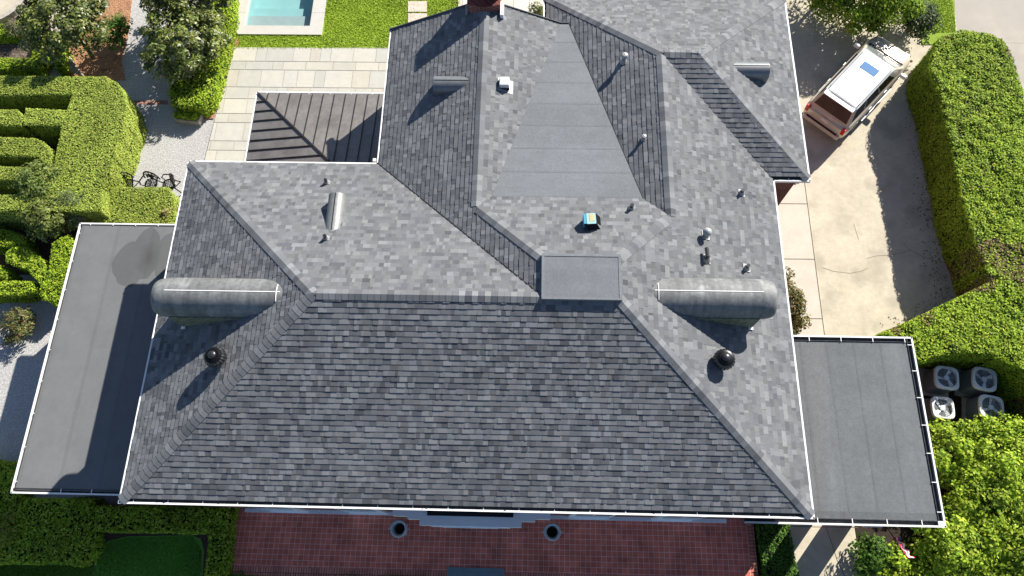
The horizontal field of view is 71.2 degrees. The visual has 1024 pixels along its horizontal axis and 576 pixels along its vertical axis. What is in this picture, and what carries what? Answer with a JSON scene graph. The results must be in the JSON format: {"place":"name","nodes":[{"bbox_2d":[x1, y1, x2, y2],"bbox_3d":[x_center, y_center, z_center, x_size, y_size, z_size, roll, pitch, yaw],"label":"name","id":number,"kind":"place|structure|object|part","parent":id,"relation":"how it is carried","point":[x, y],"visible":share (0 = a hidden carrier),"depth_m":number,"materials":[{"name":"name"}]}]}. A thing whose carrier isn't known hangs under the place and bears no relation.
{"place":"outdoors","nodes":[
{"label":"outdoors","id":0,"kind":"place"},
{"bbox_2d":[0,144,77,274],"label":"maze soil","id":1,"kind":"structure","parent":0,"point":[44,248],"depth_m":28.50,"materials":[{"name":"brown soil"}]},
{"bbox_2d":[0,109,47,144],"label":"clipped hedge","id":2,"kind":"object","parent":1,"relation":"on","point":[12,124],"visible":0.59,"depth_m":28.73,"materials":[{"name":"green plant"}]},
{"bbox_2d":[5,246,51,284],"bbox_3d":[-18.145,-0.721,27.528,2.603,1.187,0.955,29,73,11],"label":"box hedge","id":3,"kind":"object","parent":1,"relation":"on","point":[23,259],"visible":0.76,"depth_m":27.17,"materials":[{"name":"green plant"}]},
{"bbox_2d":[0,137,58,168],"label":"clipped hedge","id":4,"kind":"object","parent":1,"relation":"on","point":[19,152],"visible":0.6,"depth_m":28.16,"materials":[{"name":"green plant"}]},
{"bbox_2d":[7,158,66,201],"bbox_3d":[-18.492,-4.091,28.149,2.121,2.311,1.960,22,71,9],"label":"shrub","id":5,"kind":"object","parent":1,"relation":"on","point":[34,188],"visible":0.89,"depth_m":27.34,"materials":[{"name":"green plant"}]},
{"bbox_2d":[16,194,80,242],"bbox_3d":[-17.843,-2.564,27.723,2.011,2.027,1.816,-31,72,-10],"label":"shrub","id":6,"kind":"object","parent":1,"relation":"on","point":[44,223],"visible":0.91,"depth_m":27.05,"materials":[{"name":"green plant"}]},
{"bbox_2d":[51,186,85,228],"bbox_3d":[-16.924,-3.276,28.015,2.236,1.950,2.136,43,76,15],"label":"shrub","id":7,"kind":"object","parent":1,"relation":"on","point":[80,218],"visible":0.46,"depth_m":27.25,"materials":[{"name":"green plant"}]},
{"bbox_2d":[0,75,146,230],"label":"clipped hedge","id":8,"kind":"object","parent":1,"relation":"on","point":[93,129],"visible":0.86,"depth_m":28.50,"materials":[{"name":"green plant"}]},
{"bbox_2d":[11,0,79,78],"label":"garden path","id":9,"kind":"structure","parent":0,"point":[53,71],"depth_m":31.44,"materials":[{"name":"stone"}]},
{"bbox_2d":[0,0,24,23],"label":"round basin","id":10,"kind":"object","parent":9,"relation":"on","point":[7,8],"visible":0.82,"depth_m":32.47,"materials":[{"name":"stone"}]},
{"bbox_2d":[0,17,33,59],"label":"planting bed","id":11,"kind":"object","parent":9,"relation":"on","point":[9,50],"visible":0.17,"depth_m":31.80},
{"bbox_2d":[1,17,24,37],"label":"shrub","id":12,"kind":"object","parent":11,"relation":"on","point":[8,25],"visible":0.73,"depth_m":31.46,"materials":[{"name":"green plant"}]},
{"bbox_2d":[0,4,35,43],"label":"box hedge","id":13,"kind":"object","parent":9,"relation":"on","point":[5,37],"visible":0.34,"depth_m":31.71,"materials":[{"name":"green plant"}]},
{"bbox_2d":[0,41,54,77],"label":"box hedge","id":14,"kind":"object","parent":9,"relation":"on","point":[33,65],"visible":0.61,"depth_m":30.96,"materials":[{"name":"green plant"}]},
{"bbox_2d":[54,44,74,76],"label":"box hedge","id":15,"kind":"object","parent":9,"relation":"on","point":[60,67],"visible":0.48,"depth_m":31.05,"materials":[{"name":"green plant"}]},
{"bbox_2d":[0,565,96,575],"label":"grass","id":16,"kind":"structure","parent":0,"point":[16,570],"depth_m":24.22,"materials":[{"name":"green plant"}]},
{"bbox_2d":[0,0,216,541],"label":"gravel yard","id":17,"kind":"structure","parent":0,"point":[172,146],"depth_m":29.56,"materials":[{"name":"grey gravel"}]},
{"bbox_2d":[0,509,19,546],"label":"shrub","id":18,"kind":"object","parent":17,"relation":"on","point":[7,532],"visible":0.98,"depth_m":23.77,"materials":[{"name":"green plant"}]},
{"bbox_2d":[0,265,22,282],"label":"box hedge","id":19,"kind":"object","parent":17,"relation":"on","point":[7,274],"visible":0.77,"depth_m":27.37,"materials":[{"name":"green plant"}]},
{"bbox_2d":[0,459,33,502],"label":"front hedge","id":20,"kind":"object","parent":17,"relation":"on","point":[7,471],"visible":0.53,"depth_m":24.42,"materials":[{"name":"green plant"}]},
{"bbox_2d":[0,304,36,346],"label":"shrub","id":21,"kind":"object","parent":17,"relation":"on","point":[21,330],"visible":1,"depth_m":26.68,"materials":[{"name":"green plant"}]},
{"bbox_2d":[0,229,40,254],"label":"box hedge","id":22,"kind":"object","parent":17,"relation":"on","point":[9,240],"visible":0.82,"depth_m":27.70,"materials":[{"name":"green plant"}]},
{"bbox_2d":[0,280,43,303],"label":"box hedge","id":23,"kind":"object","parent":17,"relation":"on","point":[13,291],"visible":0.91,"depth_m":26.99,"materials":[{"name":"green plant"}]},
{"bbox_2d":[0,496,105,567],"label":"front hedge","id":24,"kind":"object","parent":17,"relation":"on","point":[55,531],"visible":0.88,"depth_m":23.98,"materials":[{"name":"green plant"}]},
{"bbox_2d":[39,235,75,307],"bbox_3d":[-17.076,-0.579,27.409,1.169,1.281,2.907,1,70,1],"label":"box hedge","id":25,"kind":"object","parent":17,"relation":"on","point":[60,253],"visible":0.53,"depth_m":26.91,"materials":[{"name":"green plant"}]},
{"bbox_2d":[68,0,131,80],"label":"mulch bed","id":26,"kind":"object","parent":17,"relation":"on","point":[105,61],"visible":0.35,"depth_m":31.60,"materials":[{"name":"brown wood"}]},
{"bbox_2d":[14,0,110,65],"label":"magnolia tree","id":27,"kind":"object","parent":26,"relation":"on","point":[36,21],"visible":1,"depth_m":29.02,"materials":[{"name":"green plant"}]},
{"bbox_2d":[68,56,83,75],"bbox_3d":[-19.194,-9.674,31.201,0.394,0.290,1.451,-37,73,-12],"label":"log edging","id":28,"kind":"object","parent":26,"relation":"on","point":[73,68],"visible":0.92,"depth_m":31.14,"materials":[{"name":"grey wood"}]},
{"bbox_2d":[93,11,132,50],"bbox_3d":[-17.290,-11.164,31.203,1.613,1.496,1.918,24,72,10],"label":"shrub","id":29,"kind":"object","parent":26,"relation":"on","point":[118,33],"visible":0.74,"depth_m":30.84,"materials":[{"name":"green plant"}]},
{"bbox_2d":[119,172,138,188],"bbox_3d":[-15.529,-4.183,28.825,0.758,1.023,0.661,-18,70,-6],"label":"garden chair","id":30,"kind":"object","parent":17,"relation":"on","point":[131,180],"visible":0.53,"depth_m":28.81,"materials":[{"name":"black metal"}]},
{"bbox_2d":[97,186,179,223],"bbox_3d":[-14.502,-2.885,28.258,3.432,1.198,2.068,1,70,1],"label":"hedge","id":31,"kind":"object","parent":17,"relation":"on","point":[144,205],"visible":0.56,"depth_m":27.83,"materials":[{"name":"green plant"}]},
{"bbox_2d":[160,206,177,222],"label":"shrub","id":32,"kind":"object","parent":31,"relation":"on","point":[163,211],"visible":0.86,"depth_m":27.56,"materials":[{"name":"green plant"}]},
{"bbox_2d":[131,100,167,103],"bbox_3d":[-15.672,-7.972,30.821,1.761,0.112,0.195,0,70,1],"label":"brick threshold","id":33,"kind":"object","parent":17,"relation":"on","point":[150,101],"visible":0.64,"depth_m":30.77,"materials":[{"name":"red brick"}]},
{"bbox_2d":[139,171,162,186],"bbox_3d":[-14.546,-4.208,28.818,0.759,1.023,0.661,6,70,3],"label":"garden table","id":34,"kind":"object","parent":17,"relation":"on","point":[151,178],"visible":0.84,"depth_m":28.79,"materials":[{"name":"black metal"}]},
{"bbox_2d":[161,173,181,193],"bbox_3d":[-13.815,-4.179,28.795,0.661,1.023,0.758,-18,70,-6],"label":"garden chair","id":35,"kind":"object","parent":17,"relation":"on","point":[172,180],"visible":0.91,"depth_m":28.78,"materials":[{"name":"black metal"}]},
{"bbox_2d":[138,0,232,83],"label":"magnolia tree","id":36,"kind":"object","parent":17,"relation":"on","point":[180,67],"visible":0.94,"depth_m":29.46,"materials":[{"name":"green plant"}]},
{"bbox_2d":[139,0,232,24],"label":"magnolia tree","id":37,"kind":"object","parent":17,"relation":"on","point":[155,4],"visible":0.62,"depth_m":29.88,"materials":[{"name":"green plant"}]},
{"bbox_2d":[172,109,203,125],"bbox_3d":[-13.688,-7.235,30.178,1.105,0.543,0.482,8,70,4],"label":"planter","id":38,"kind":"object","parent":17,"relation":"on","point":[192,118],"visible":1,"depth_m":30.08,"materials":[{"name":"stone"}]},
{"bbox_2d":[203,39,239,118],"bbox_3d":[-12.787,-9.091,31.257,1.004,0.300,4.218,4,70,2],"label":"mulch strip","id":39,"kind":"object","parent":17,"relation":"on","point":[213,114],"visible":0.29,"depth_m":30.52,"materials":[{"name":"brown wood"}]},
{"bbox_2d":[10,0,945,528],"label":"house","id":40,"kind":"structure","parent":17,"relation":"on","point":[418,290],"depth_m":20.12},
{"bbox_2d":[247,506,307,511],"bbox_3d":[-7.600,7.139,23.183,1.275,2.560,0.120,1,70,1],"label":"window","id":41,"kind":"structure","parent":40,"relation":"in","point":[262,508],"depth_m":23.11,"materials":[{"name":"white glass"}]},
{"bbox_2d":[333,508,387,512],"bbox_3d":[-4.885,7.181,23.123,1.313,2.560,0.120,1,70,1],"label":"window","id":42,"kind":"structure","parent":40,"relation":"in","point":[345,510],"depth_m":23.05,"materials":[{"name":"white glass"}]},
{"bbox_2d":[582,213,600,230],"bbox_3d":[2.205,-1.775,19.772,0.486,0.396,0.465,-3,70,0],"label":"roof vent","id":43,"kind":"object","parent":40,"relation":"on","point":[589,220],"visible":1,"depth_m":19.62,"materials":[{"name":"blue metal"}]},
{"bbox_2d":[568,514,615,517],"bbox_3d":[2.564,7.298,22.960,1.364,2.560,0.120,1,70,1],"label":"window","id":44,"kind":"structure","parent":40,"relation":"in","point":[571,515],"depth_m":22.82,"materials":[{"name":"white glass"}]},
{"bbox_2d":[651,516,704,519],"bbox_3d":[5.349,7.341,22.899,1.359,2.560,0.120,1,70,1],"label":"window","id":45,"kind":"structure","parent":40,"relation":"in","point":[655,517],"depth_m":22.80,"materials":[{"name":"white glass"}]},
{"bbox_2d":[886,526,914,558],"bbox_3d":[10.860,6.997,20.030,0.378,0.594,1.225,-17,70,-5],"label":"flag","id":46,"kind":"object","parent":40,"relation":"attached to","point":[906,552],"visible":0.99,"depth_m":19.96,"materials":[{"name":"red fabric"}]},
{"bbox_2d":[92,535,203,575],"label":"lawn","id":47,"kind":"structure","parent":0,"point":[198,541],"depth_m":24.44,"materials":[{"name":"green plant"}]},
{"bbox_2d":[204,47,387,160],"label":"flagstone patio","id":48,"kind":"structure","parent":0,"point":[251,72],"depth_m":31.03,"materials":[{"name":"beige stone"}]},
{"bbox_2d":[209,0,459,48],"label":"lawn","id":49,"kind":"structure","parent":0,"point":[340,30],"depth_m":32.00,"materials":[{"name":"green plant"}]},
{"bbox_2d":[408,1,426,11],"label":"stepping stone","id":50,"kind":"object","parent":49,"relation":"on","point":[418,7],"visible":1,"depth_m":32.29,"materials":[{"name":"beige stone"}]},
{"bbox_2d":[408,13,426,21],"bbox_3d":[-4.236,-11.981,32.077,0.899,0.110,0.754,1,70,1],"label":"stepping stone","id":51,"kind":"object","parent":49,"relation":"on","point":[419,16],"visible":0.43,"depth_m":32.10,"materials":[{"name":"beige stone"}]},
{"bbox_2d":[1,555,759,575],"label":"front lawn","id":52,"kind":"structure","parent":0,"point":[758,565],"depth_m":24.28,"materials":[{"name":"green plant"}]},
{"bbox_2d":[88,531,209,575],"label":"mulch ring","id":53,"kind":"object","parent":52,"relation":"on","point":[113,536],"visible":0.11,"depth_m":24.57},
{"bbox_2d":[93,504,239,575],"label":"front hedge","id":54,"kind":"object","parent":52,"relation":"on","point":[217,525],"visible":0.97,"depth_m":24.00,"materials":[{"name":"green plant"}]},
{"bbox_2d":[229,570,415,575],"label":"edging plants","id":55,"kind":"object","parent":52,"relation":"on","point":[242,573],"visible":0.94,"depth_m":23.74,"materials":[{"name":"green plant"}]},
{"bbox_2d":[754,523,798,575],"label":"front hedge","id":56,"kind":"object","parent":52,"relation":"on","point":[775,552],"visible":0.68,"depth_m":23.62,"materials":[{"name":"green plant"}]},
{"bbox_2d":[203,0,757,554],"bbox_3d":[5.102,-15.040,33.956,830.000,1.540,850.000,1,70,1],"label":"ground","id":57,"kind":"structure","parent":0,"point":[453,6],"depth_m":31.66,"materials":[{"name":"green plant"}]},
{"bbox_2d":[167,0,239,117],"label":"box hedge","id":58,"kind":"object","parent":57,"relation":"on","point":[202,94],"visible":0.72,"depth_m":30.25,"materials":[{"name":"green plant"}]},
{"bbox_2d":[235,0,326,35],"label":"swimming pool","id":59,"kind":"structure","parent":57,"relation":"in","point":[281,17],"depth_m":32.58,"materials":[{"name":"stone"}]},
{"bbox_2d":[854,364,1021,575],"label":"shade mulch","id":60,"kind":"object","parent":57,"relation":"on","point":[904,533],"depth_m":24.29,"materials":[{"name":"soil"}]},
{"bbox_2d":[845,531,901,575],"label":"shrub","id":61,"kind":"object","parent":60,"relation":"on","point":[870,556],"visible":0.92,"depth_m":23.26,"materials":[{"name":"green plant"}]},
{"bbox_2d":[867,539,945,575],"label":"shrub","id":62,"kind":"object","parent":60,"relation":"on","point":[903,563],"visible":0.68,"depth_m":23.08,"materials":[{"name":"green plant"}]},
{"bbox_2d":[918,366,958,397],"bbox_3d":[15.292,3.308,25.556,1.000,0.974,1.000,8,70,4],"label":"air conditioner","id":63,"kind":"object","parent":60,"relation":"on","point":[941,381],"visible":1,"depth_m":25.26,"materials":[{"name":"silver metal"}]},
{"bbox_2d":[923,396,954,425],"bbox_3d":[14.997,4.303,25.243,0.940,0.874,0.940,5,70,3],"label":"air conditioner","id":64,"kind":"object","parent":60,"relation":"on","point":[937,407],"visible":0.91,"depth_m":24.94,"materials":[{"name":"silver metal"}]},
{"bbox_2d":[908,502,1020,575],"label":"shrub","id":65,"kind":"object","parent":60,"relation":"on","point":[953,548],"visible":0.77,"depth_m":22.59,"materials":[{"name":"green plant"}]},
{"bbox_2d":[954,366,996,398],"bbox_3d":[16.562,3.351,25.493,1.000,1.024,1.000,12,70,5],"label":"air conditioner","id":66,"kind":"object","parent":60,"relation":"on","point":[976,381],"visible":0.97,"depth_m":25.17,"materials":[{"name":"silver metal"}]},
{"bbox_2d":[928,416,1022,496],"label":"shrub","id":67,"kind":"object","parent":60,"relation":"on","point":[953,439],"visible":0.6,"depth_m":23.80,"materials":[{"name":"green plant"}]},
{"bbox_2d":[940,465,1023,558],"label":"shrub","id":68,"kind":"object","parent":60,"relation":"on","point":[962,503],"visible":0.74,"depth_m":22.88,"materials":[{"name":"green plant"}]},
{"bbox_2d":[961,394,1003,425],"bbox_3d":[16.609,4.279,25.173,1.000,0.974,1.000,10,70,5],"label":"air conditioner","id":69,"kind":"object","parent":60,"relation":"on","point":[983,404],"visible":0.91,"depth_m":24.88,"materials":[{"name":"silver metal"}]},
{"bbox_2d":[949,410,1023,529],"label":"shrub","id":70,"kind":"object","parent":60,"relation":"on","point":[1010,471],"visible":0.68,"depth_m":23.40,"materials":[{"name":"green plant"}]},
{"bbox_2d":[964,505,1023,575],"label":"shrub","id":71,"kind":"object","parent":60,"relation":"on","point":[1016,553],"visible":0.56,"depth_m":22.46,"materials":[{"name":"green plant"}]},
{"bbox_2d":[875,29,1023,457],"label":"tall hedge","id":72,"kind":"object","parent":57,"relation":"on","point":[965,93],"visible":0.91,"depth_m":26.73,"materials":[{"name":"green plant"}]},
{"bbox_2d":[458,0,542,12],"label":"paving","id":73,"kind":"structure","parent":0,"point":[521,4],"depth_m":32.28,"materials":[{"name":"beige stone"}]},
{"bbox_2d":[526,1,542,15],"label":"shrub","id":74,"kind":"object","parent":73,"relation":"on","point":[538,10],"visible":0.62,"depth_m":30.90,"materials":[{"name":"green plant"}]},
{"bbox_2d":[778,183,824,334],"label":"sidewalk","id":75,"kind":"structure","parent":0,"point":[798,253],"depth_m":27.88,"materials":[{"name":"beige concrete"}]},
{"bbox_2d":[785,266,811,334],"bbox_3d":[10.152,0.566,26.167,1.549,1.288,2.805,1,70,1],"label":"shrub","id":76,"kind":"object","parent":75,"relation":"on","point":[798,300],"visible":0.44,"depth_m":25.71,"materials":[{"name":"green plant"}]},
{"bbox_2d":[788,524,859,575],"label":"side path","id":77,"kind":"structure","parent":0,"point":[814,554],"depth_m":24.09,"materials":[{"name":"concrete"}]},
{"bbox_2d":[791,526,857,575],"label":"path crack","id":78,"kind":"object","parent":77,"relation":"on","point":[829,537],"visible":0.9,"depth_m":24.32,"materials":[{"name":"grey concrete"}]},
{"bbox_2d":[786,0,957,335],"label":"driveway","id":79,"kind":"structure","parent":0,"point":[869,195],"depth_m":28.58,"materials":[{"name":"concrete"}]},
{"bbox_2d":[789,12,917,165],"bbox_3d":[14.599,-8.603,30.517,4.894,0.001,7.880,1,70,1],"label":"driveway joint","id":80,"kind":"object","parent":79,"relation":"on","point":[859,150],"visible":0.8,"depth_m":29.47,"materials":[{"name":"grey concrete"}]},
{"bbox_2d":[802,36,910,139],"bbox_3d":[14.377,-8.515,29.450,2.500,1.951,5.300,42,76,15],"label":"parked car","id":81,"kind":"object","parent":79,"relation":"on","point":[854,90],"visible":1,"depth_m":28.66,"materials":[{"name":"beige paint"}]},
{"bbox_3d":[12.837,-7.193,28.422,1.542,0.586,0.297,42,76,15],"label":"rear window","id":82,"kind":"part","parent":81,"relation":"part of","materials":[{"name":"brown glass"}]},
{"bbox_3d":[13.264,-8.711,28.991,0.163,0.531,0.994,42,76,15],"label":"side window","id":83,"kind":"part","parent":81,"relation":"part of","materials":[{"name":"grey glass"}]},
{"bbox_3d":[13.910,-9.356,29.217,0.166,0.526,1.320,42,76,15],"label":"side window","id":84,"kind":"part","parent":81,"relation":"part of","materials":[{"name":"black glass"}]},
{"bbox_3d":[13.750,-6.993,28.346,0.160,0.534,0.837,42,76,15],"label":"side window","id":85,"kind":"part","parent":81,"relation":"part of","materials":[{"name":"black glass"}]},
{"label":"side window","id":86,"kind":"part","parent":81,"relation":"part of","materials":[{"name":"black glass"}]},
{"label":"side window","id":87,"kind":"part","parent":81,"relation":"part of","materials":[{"name":"black glass"}]},
{"bbox_2d":[803,0,925,37],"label":"tree","id":88,"kind":"object","parent":79,"relation":"on","point":[869,16],"visible":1,"depth_m":29.66,"materials":[{"name":"green plant"}]},
{"bbox_2d":[822,226,944,272],"bbox_3d":[14.423,-1.527,27.885,4.816,0.001,2.110,1,70,1],"label":"driveway crack","id":89,"kind":"object","parent":79,"relation":"on","point":[880,255],"visible":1,"depth_m":27.77,"materials":[{"name":"grey concrete"}]},
{"bbox_2d":[880,70,952,325],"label":"fallen leaves","id":90,"kind":"object","parent":79,"relation":"on","point":[928,241],"visible":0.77,"depth_m":27.77,"materials":[{"name":"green plant"}]},
{"bbox_2d":[898,0,944,46],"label":"shrub","id":91,"kind":"object","parent":79,"relation":"on","point":[928,19],"visible":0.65,"depth_m":30.28,"materials":[{"name":"green plant"}]},
{"bbox_2d":[920,0,956,44],"bbox_3d":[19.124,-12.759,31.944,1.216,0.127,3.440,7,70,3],"label":"grass","id":92,"kind":"structure","parent":0,"point":[948,10],"depth_m":31.68,"materials":[{"name":"green plant"}]},
{"bbox_2d":[954,0,1023,103],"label":"street strip","id":93,"kind":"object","parent":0,"point":[1002,19],"visible":0.2,"depth_m":31.61,"materials":[{"name":"grey concrete"}]},
{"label":"terrace base","id":94,"kind":"structure","parent":0,"visible":0},
{"bbox_2d":[230,566,627,575],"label":"terrace border","id":95,"kind":"object","parent":94,"relation":"on","point":[273,571],"depth_m":23.80,"materials":[{"name":"brick"}]},
{"bbox_2d":[448,567,503,575],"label":"terrace step","id":96,"kind":"object","parent":94,"relation":"on","point":[459,571],"visible":1,"depth_m":23.70,"materials":[{"name":"grey stone"}]},
{"bbox_2d":[231,508,750,575],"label":"tiled terrace","id":97,"kind":"structure","parent":94,"relation":"on","point":[587,547],"depth_m":24.02,"materials":[{"name":"tile"}]},
{"bbox_2d":[388,520,409,537],"bbox_3d":[-3.739,8.058,23.921,0.568,0.700,0.568,39,75,14],"label":"urn","id":98,"kind":"object","parent":97,"relation":"on","point":[398,528],"visible":1,"depth_m":23.68,"materials":[{"name":"stone"}]},
{"bbox_2d":[541,523,562,540],"bbox_3d":[1.331,8.127,23.813,0.568,0.700,0.568,39,75,14],"label":"urn","id":99,"kind":"object","parent":97,"relation":"on","point":[552,531],"visible":1,"depth_m":23.57,"materials":[{"name":"stone"}]},
{"bbox_2d":[233,508,757,575],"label":"terrace border","id":100,"kind":"object","parent":94,"relation":"on","point":[752,550],"visible":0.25,"depth_m":23.86,"materials":[{"name":"brick"}]}
]}

